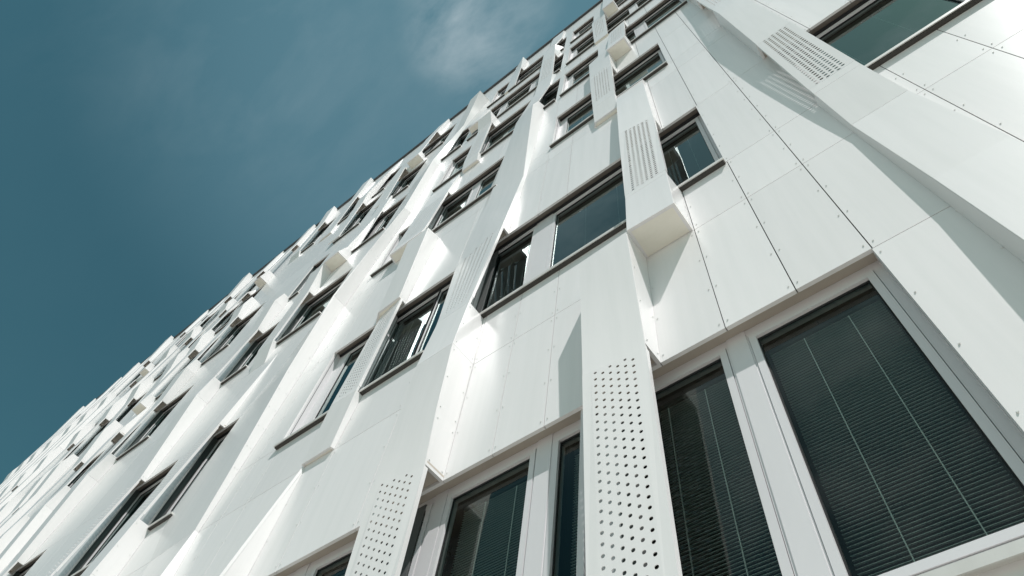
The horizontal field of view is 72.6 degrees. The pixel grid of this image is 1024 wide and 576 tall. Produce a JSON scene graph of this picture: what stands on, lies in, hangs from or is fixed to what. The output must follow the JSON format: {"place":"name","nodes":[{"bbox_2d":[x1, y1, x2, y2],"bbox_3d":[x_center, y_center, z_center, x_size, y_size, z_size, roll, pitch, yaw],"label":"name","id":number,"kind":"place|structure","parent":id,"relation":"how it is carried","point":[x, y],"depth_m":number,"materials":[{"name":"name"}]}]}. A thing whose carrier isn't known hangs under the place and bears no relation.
{"place":"outdoors","nodes":[
{"label":"outdoors","id":0,"kind":"place"},
{"bbox_2d":[0,0,599,483],"label":"sky","id":1,"kind":"structure","parent":0,"point":[156,155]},
{"bbox_2d":[0,0,1023,575],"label":"office building","id":2,"kind":"structure","parent":0,"point":[668,288],"depth_m":4.68,"materials":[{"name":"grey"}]},
{"bbox_2d":[13,555,41,575],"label":"window","id":3,"kind":"structure","parent":2,"relation":"in","point":[25,569],"depth_m":11.63,"materials":[{"name":"black glass"}]},
{"bbox_2d":[67,455,99,487],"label":"window","id":4,"kind":"structure","parent":2,"relation":"in","point":[85,469],"depth_m":16.30,"materials":[{"name":"black glass"}]},
{"bbox_2d":[76,422,108,456],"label":"window","id":5,"kind":"structure","parent":2,"relation":"in","point":[90,441],"depth_m":19.83,"materials":[{"name":"black glass"}]},
{"bbox_2d":[68,464,174,575],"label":"window","id":6,"kind":"structure","parent":2,"relation":"in","point":[146,490],"depth_m":10.01,"materials":[{"name":"black glass"}]},
{"bbox_2d":[111,427,137,454],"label":"window","id":7,"kind":"structure","parent":2,"relation":"in","point":[122,443],"depth_m":15.76,"materials":[{"name":"black glass"}]},
{"bbox_2d":[117,397,142,421],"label":"window","id":8,"kind":"structure","parent":2,"relation":"in","point":[126,412],"depth_m":19.87,"materials":[{"name":"black glass"}]},
{"bbox_2d":[116,388,190,459],"bbox_3d":[-7.294,2.801,14.337,1.268,1.818,0.210,-33,-70,21],"label":"window","id":9,"kind":"structure","parent":2,"relation":"in","point":[171,406],"depth_m":14.80,"materials":[{"name":"black glass"}]},
{"bbox_2d":[154,335,200,380],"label":"window","id":10,"kind":"structure","parent":2,"relation":"in","point":[156,378],"depth_m":20.73,"materials":[{"name":"black glass"}]},
{"bbox_2d":[155,340,216,399],"bbox_3d":[-8.270,2.096,17.872,1.248,2.158,0.210,-33,-70,21],"label":"window","id":11,"kind":"structure","parent":2,"relation":"in","point":[203,354],"depth_m":18.77,"materials":[{"name":"black glass"}]},
{"bbox_2d":[148,422,235,530],"bbox_3d":[-3.993,2.369,8.888,0.708,1.908,0.210,-33,-70,21],"label":"window","id":12,"kind":"structure","parent":2,"relation":"in","point":[159,518],"depth_m":9.08,"materials":[{"name":"black glass"}]},
{"bbox_2d":[213,308,235,331],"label":"window","id":13,"kind":"structure","parent":2,"relation":"in","point":[216,327],"depth_m":22.03,"materials":[{"name":"black glass"}]},
{"bbox_2d":[201,306,261,364],"bbox_3d":[-6.861,1.187,17.219,1.248,2.158,0.210,-33,-70,21],"label":"window","id":14,"kind":"structure","parent":2,"relation":"in","point":[242,324],"depth_m":17.78,"materials":[{"name":"black glass"}]},
{"bbox_2d":[215,287,262,333],"bbox_3d":[-8.021,0.677,20.664,1.048,2.358,0.210,-33,-70,21],"label":"window","id":15,"kind":"structure","parent":2,"relation":"in","point":[255,294],"depth_m":20.81,"materials":[{"name":"black glass"}]},
{"bbox_2d":[221,324,277,384],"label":"window","id":16,"kind":"structure","parent":2,"relation":"in","point":[262,339],"depth_m":13.72,"materials":[{"name":"black glass"}]},
{"bbox_2d":[289,257,326,313],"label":"window","id":17,"kind":"structure","parent":2,"relation":"in","point":[316,266],"depth_m":16.46,"materials":[{"name":"black glass"}]},
{"bbox_2d":[276,271,358,374],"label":"window","id":18,"kind":"structure","parent":2,"relation":"in","point":[319,302],"depth_m":13.32,"materials":[{"name":"black glass"}]},
{"bbox_2d":[301,220,333,252],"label":"window","id":19,"kind":"structure","parent":2,"relation":"in","point":[327,226],"depth_m":22.98,"materials":[{"name":"black glass"}]},
{"bbox_2d":[337,202,356,224],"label":"window","id":20,"kind":"structure","parent":2,"relation":"in","point":[354,205],"depth_m":22.19,"materials":[{"name":"black glass"}]},
{"bbox_2d":[274,315,432,449],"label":"window","id":21,"kind":"structure","parent":2,"relation":"in","point":[317,409],"depth_m":8.17,"materials":[{"name":"black"}]},
{"bbox_2d":[332,196,380,243],"bbox_3d":[-4.075,-1.870,18.836,0.968,2.358,0.210,-33,-70,21],"label":"window","id":22,"kind":"structure","parent":2,"relation":"in","point":[365,211],"depth_m":19.41,"materials":[{"name":"black glass"}]},
{"bbox_2d":[274,524,470,575],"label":"window","id":23,"kind":"structure","parent":2,"relation":"in","point":[333,560],"depth_m":4.85,"materials":[{"name":"glass"}]},
{"bbox_2d":[352,197,405,252],"bbox_3d":[-3.121,-1.227,15.488,1.696,2.158,0.210,-33,-70,21],"label":"window","id":24,"kind":"structure","parent":2,"relation":"in","point":[384,219],"depth_m":15.97,"materials":[{"name":"black glass"}]},
{"bbox_2d":[372,169,398,197],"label":"window","id":25,"kind":"structure","parent":2,"relation":"in","point":[389,179],"depth_m":22.23,"materials":[{"name":"black glass"}]},
{"bbox_2d":[370,229,407,277],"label":"window","id":26,"kind":"structure","parent":2,"relation":"in","point":[388,260],"depth_m":11.77,"materials":[{"name":"white"}]},
{"bbox_2d":[356,274,453,395],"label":"window","id":27,"kind":"structure","parent":2,"relation":"in","point":[428,306],"depth_m":8.25,"materials":[{"name":"black glass"}]},
{"bbox_2d":[391,161,425,197],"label":"window","id":28,"kind":"structure","parent":2,"relation":"in","point":[409,178],"depth_m":19.01,"materials":[{"name":"black glass"}]},
{"bbox_2d":[409,126,453,167],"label":"window","id":29,"kind":"structure","parent":2,"relation":"in","point":[440,140],"depth_m":21.51,"materials":[{"name":"black glass"}]},
{"bbox_2d":[441,129,469,171],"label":"window","id":30,"kind":"structure","parent":2,"relation":"in","point":[461,139],"depth_m":17.99,"materials":[{"name":"black glass"}]},
{"bbox_2d":[432,141,494,218],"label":"window","id":31,"kind":"structure","parent":2,"relation":"in","point":[459,161],"depth_m":15.05,"materials":[{"name":"white glass"}]},
{"bbox_2d":[428,159,521,290],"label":"window","id":32,"kind":"structure","parent":2,"relation":"in","point":[477,189],"depth_m":11.87,"materials":[{"name":"black glass"}]},
{"bbox_2d":[486,83,508,108],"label":"window","id":33,"kind":"structure","parent":2,"relation":"in","point":[500,93],"depth_m":20.35,"materials":[{"name":"black glass"}]},
{"bbox_2d":[466,73,539,141],"bbox_3d":[-0.074,-4.452,16.983,2.108,2.358,0.210,-33,-70,21],"label":"window","id":34,"kind":"structure","parent":2,"relation":"in","point":[530,86],"depth_m":17.64,"materials":[{"name":"black glass"}]},
{"bbox_2d":[480,100,548,155],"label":"window","id":35,"kind":"structure","parent":2,"relation":"in","point":[504,130],"depth_m":15.01,"materials":[{"name":"black glass"}]},
{"bbox_2d":[508,57,542,91],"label":"window","id":36,"kind":"structure","parent":2,"relation":"in","point":[533,68],"depth_m":20.19,"materials":[{"name":"black glass"}]},
{"bbox_2d":[540,80,575,109],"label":"window","id":37,"kind":"structure","parent":2,"relation":"in","point":[551,94],"depth_m":14.60,"materials":[{"name":"black glass"}]},
{"bbox_2d":[553,54,563,73],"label":"window","id":38,"kind":"structure","parent":2,"relation":"in","point":[557,64],"depth_m":17.35,"materials":[{"name":"black glass"}]},
{"bbox_2d":[558,39,565,50],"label":"window","id":39,"kind":"structure","parent":2,"relation":"in","point":[562,43],"depth_m":19.90,"materials":[{"name":"black glass"}]},
{"bbox_2d":[366,410,766,575],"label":"window","id":40,"kind":"structure","parent":2,"relation":"in","point":[505,515],"depth_m":4.09,"materials":[{"name":"glass"}]},
{"bbox_2d":[471,155,678,318],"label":"window","id":41,"kind":"structure","parent":2,"relation":"in","point":[595,212],"depth_m":7.64,"materials":[{"name":"black glass"}]},
{"bbox_2d":[559,51,597,96],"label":"window","id":42,"kind":"structure","parent":2,"relation":"in","point":[580,73],"depth_m":14.26,"materials":[{"name":"black glass"}]},
{"bbox_2d":[566,32,594,65],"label":"window","id":43,"kind":"structure","parent":2,"relation":"in","point":[588,41],"depth_m":16.82,"materials":[{"name":"black glass"}]},
{"bbox_2d":[569,17,593,43],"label":"window","id":44,"kind":"structure","parent":2,"relation":"in","point":[587,26],"depth_m":19.51,"materials":[{"name":"black glass"}]},
{"bbox_2d":[549,88,657,173],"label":"window","id":45,"kind":"structure","parent":2,"relation":"in","point":[581,113],"depth_m":11.21,"materials":[{"name":"black"}]},
{"bbox_2d":[614,0,626,6],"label":"window","id":46,"kind":"structure","parent":2,"relation":"in","point":[619,2],"depth_m":18.88,"materials":[{"name":"black glass"}]},
{"bbox_2d":[606,0,651,33],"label":"window","id":47,"kind":"structure","parent":2,"relation":"in","point":[629,10],"depth_m":16.40,"materials":[{"name":"black"}]},
{"bbox_2d":[606,45,667,169],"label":"window","id":48,"kind":"structure","parent":2,"relation":"in","point":[654,60],"depth_m":10.89,"materials":[{"name":"black glass"}]},
{"bbox_2d":[625,0,734,83],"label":"window","id":49,"kind":"structure","parent":2,"relation":"in","point":[666,8],"depth_m":13.67,"materials":[{"name":"black glass"}]},
{"bbox_2d":[630,108,797,328],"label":"window","id":50,"kind":"structure","parent":2,"relation":"in","point":[691,154],"depth_m":7.21,"materials":[{"name":"black glass"}]},
{"bbox_2d":[563,248,1023,575],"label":"window","id":51,"kind":"structure","parent":2,"relation":"in","point":[838,408],"depth_m":3.18,"materials":[{"name":"glass"}]},
{"bbox_2d":[778,0,982,82],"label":"window","id":52,"kind":"structure","parent":2,"relation":"in","point":[870,32],"depth_m":6.51,"materials":[{"name":"teal"}]}
]}

